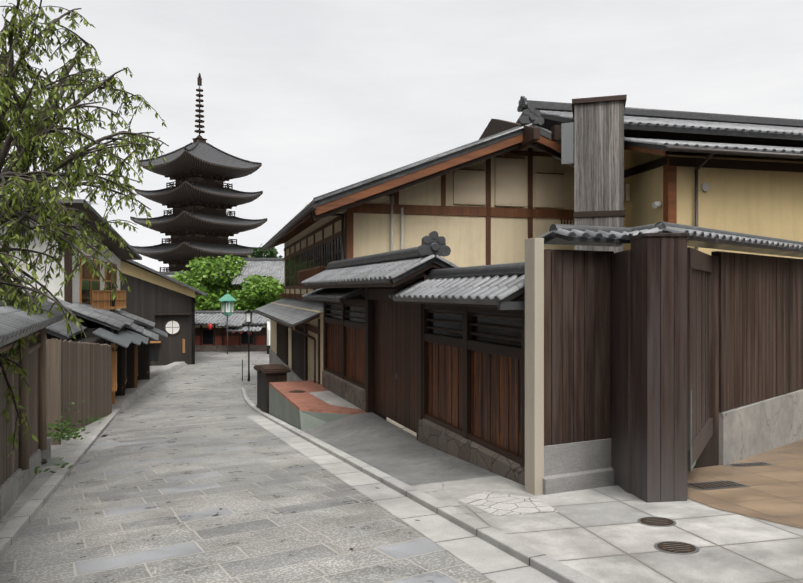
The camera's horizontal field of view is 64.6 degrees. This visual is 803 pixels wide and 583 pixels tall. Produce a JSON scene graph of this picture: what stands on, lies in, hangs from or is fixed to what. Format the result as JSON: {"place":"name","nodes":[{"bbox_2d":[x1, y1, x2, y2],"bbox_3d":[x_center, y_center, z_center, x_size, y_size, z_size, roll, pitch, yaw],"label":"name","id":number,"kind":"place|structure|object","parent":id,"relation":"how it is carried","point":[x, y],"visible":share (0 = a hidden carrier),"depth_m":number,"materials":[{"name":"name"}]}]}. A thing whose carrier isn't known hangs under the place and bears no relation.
{"place":"outdoors","nodes":[
{"label":"outdoors","id":0,"kind":"place"},
{"bbox_2d":[0,351,494,582],"bbox_3d":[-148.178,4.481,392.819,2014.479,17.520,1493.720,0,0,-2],"label":"ground","id":1,"kind":"structure","parent":0,"point":[171,474],"depth_m":7.09,"materials":[{"name":"grey stone"}]},
{"bbox_2d":[0,278,23,356],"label":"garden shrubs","id":2,"kind":"object","parent":1,"relation":"on","point":[3,355],"visible":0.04,"depth_m":10.34,"materials":[{"name":"green plant"}]},
{"bbox_2d":[0,298,72,519],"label":"roofed fence wall","id":3,"kind":"structure","parent":1,"relation":"on","point":[19,464],"depth_m":8.17,"materials":[{"name":"wood"}]},
{"bbox_2d":[28,339,111,444],"bbox_3d":[-8.064,2.504,16.292,1.741,3.071,7.909,0,0,-4],"label":"wooden fence","id":4,"kind":"object","parent":1,"relation":"on","point":[77,372],"visible":0.58,"depth_m":15.52,"materials":[{"name":"brown wood"}]},
{"bbox_2d":[0,188,141,321],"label":"white town house","id":5,"kind":"structure","parent":1,"relation":"on","point":[83,287],"depth_m":25.41,"materials":[{"name":"paint"}]},
{"bbox_2d":[2,289,186,411],"bbox_3d":[-14.324,2.349,25.297,8.523,5.646,28.270,0,0,-14],"label":"shop row","id":6,"kind":"object","parent":1,"relation":"on","point":[128,339],"visible":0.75,"depth_m":24.93,"materials":[{"name":"black wood"}]},
{"bbox_2d":[120,260,206,365],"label":"dark gable house","id":7,"kind":"structure","parent":1,"relation":"on","point":[165,303],"depth_m":40.09,"materials":[{"name":"paint"}]},
{"bbox_2d":[130,73,266,271],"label":"pagoda","id":8,"kind":"object","parent":1,"relation":"on","point":[199,198],"visible":0.75,"depth_m":117.22,"materials":[{"name":"wood"}]},
{"bbox_2d":[182,281,221,310],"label":"maple tree","id":9,"kind":"object","parent":1,"relation":"on","point":[200,307],"visible":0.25,"depth_m":58.80,"materials":[{"name":"green plant"}]},
{"bbox_2d":[169,254,246,310],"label":"maple tree","id":10,"kind":"object","parent":1,"relation":"on","point":[204,273],"visible":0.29,"depth_m":60.05,"materials":[{"name":"green plant"}]},
{"bbox_2d":[160,258,283,303],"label":"neighbour roofs","id":11,"kind":"structure","parent":1,"relation":"on","point":[273,268],"depth_m":61.34,"materials":[{"name":"tile"}]},
{"bbox_2d":[218,290,235,353],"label":"street lamp","id":12,"kind":"object","parent":1,"relation":"on","point":[227,299],"visible":1,"depth_m":47.73,"materials":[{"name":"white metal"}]},
{"bbox_2d":[195,311,269,351],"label":"building","id":13,"kind":"structure","parent":1,"relation":"on","point":[210,331],"depth_m":50.47,"materials":[{"name":"paint"}]},
{"bbox_2d":[242,309,252,380],"bbox_3d":[-7.859,2.729,32.275,0.542,3.680,0.340,0,0,-2],"label":"street lamp","id":14,"kind":"object","parent":1,"relation":"on","point":[248,312],"visible":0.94,"depth_m":32.24,"materials":[{"name":"metal"}]},
{"bbox_2d":[229,275,283,310],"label":"maple tree","id":15,"kind":"object","parent":1,"relation":"on","point":[253,290],"visible":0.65,"depth_m":55.00,"materials":[{"name":"green plant"}]},
{"bbox_2d":[97,412,419,549],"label":"fallen leaves","id":16,"kind":"object","parent":1,"relation":"on","point":[221,508],"visible":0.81,"depth_m":8.10,"materials":[{"name":"brown plant"}]},
{"bbox_2d":[254,364,274,408],"bbox_3d":[-4.229,3.131,20.249,0.800,1.500,1.200,0,0,-21],"label":"post","id":17,"kind":"object","parent":1,"relation":"on","point":[258,405],"visible":0.1,"depth_m":20.31,"materials":[{"name":"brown wood"}]},
{"bbox_2d":[248,244,282,257],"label":"tree","id":18,"kind":"object","parent":1,"relation":"on","point":[272,252],"visible":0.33,"depth_m":73.86,"materials":[{"name":"green plant"}]},
{"bbox_2d":[267,322,269,353],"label":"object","id":19,"kind":"object","parent":1,"relation":"on","point":[268,335],"visible":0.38,"depth_m":47.81,"materials":[{"name":"paint"}]},
{"bbox_2d":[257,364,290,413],"bbox_3d":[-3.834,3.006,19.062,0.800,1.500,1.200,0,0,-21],"label":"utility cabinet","id":20,"kind":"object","parent":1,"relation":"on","point":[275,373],"visible":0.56,"depth_m":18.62,"materials":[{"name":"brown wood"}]},
{"bbox_2d":[253,204,346,383],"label":"house","id":21,"kind":"structure","parent":1,"relation":"on","point":[312,247],"depth_m":22.40,"materials":[{"name":"paint"}]},
{"bbox_2d":[0,359,600,582],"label":"kerb","id":22,"kind":"structure","parent":1,"relation":"on","point":[13,528],"depth_m":6.92,"materials":[{"name":"stone"}]},
{"bbox_2d":[34,400,106,474],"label":"kerb weeds","id":23,"kind":"object","parent":22,"relation":"on","point":[66,429],"visible":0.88,"depth_m":12.22,"materials":[{"name":"green plant"}]},
{"bbox_2d":[269,380,366,429],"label":"brick-topped block","id":24,"kind":"structure","parent":1,"relation":"on","point":[303,405],"depth_m":15.39,"materials":[{"name":"concrete"}]},
{"bbox_2d":[301,231,524,485],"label":"wall","id":25,"kind":"structure","parent":1,"relation":"on","point":[425,341],"depth_m":10.54,"materials":[{"name":"brown wood"}]},
{"bbox_2d":[263,96,802,266],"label":"house","id":26,"kind":"structure","parent":1,"relation":"on","point":[499,191],"depth_m":18.05,"materials":[{"name":"paint"}]},
{"bbox_2d":[561,94,626,252],"bbox_3d":[5.046,-0.849,16.708,1.580,8.140,1.320,0,0,16],"label":"chimney","id":27,"kind":"object","parent":26,"relation":"attached to","point":[592,142],"visible":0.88,"depth_m":16.11,"materials":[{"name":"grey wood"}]},
{"bbox_2d":[525,221,802,502],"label":"dark fence","id":28,"kind":"object","parent":1,"relation":"on","point":[661,358],"visible":0.98,"depth_m":7.59,"materials":[{"name":"brown wood"}]},
{"bbox_2d":[0,409,802,582],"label":"apron pavement","id":29,"kind":"structure","parent":0,"point":[752,532],"depth_m":6.35,"materials":[{"name":"grey stone"}]},
{"bbox_2d":[0,0,168,456],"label":"cherry tree","id":30,"kind":"object","parent":29,"relation":"on","point":[34,132],"visible":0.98,"depth_m":8.59,"materials":[{"name":"green plant"}]},
{"bbox_2d":[638,462,770,553],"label":"drain covers","id":31,"kind":"object","parent":29,"relation":"on","point":[674,547],"visible":1,"depth_m":5.94,"materials":[{"name":"brown metal"}]},
{"bbox_2d":[0,0,802,271],"label":"sky","id":32,"kind":"structure","parent":0,"point":[328,96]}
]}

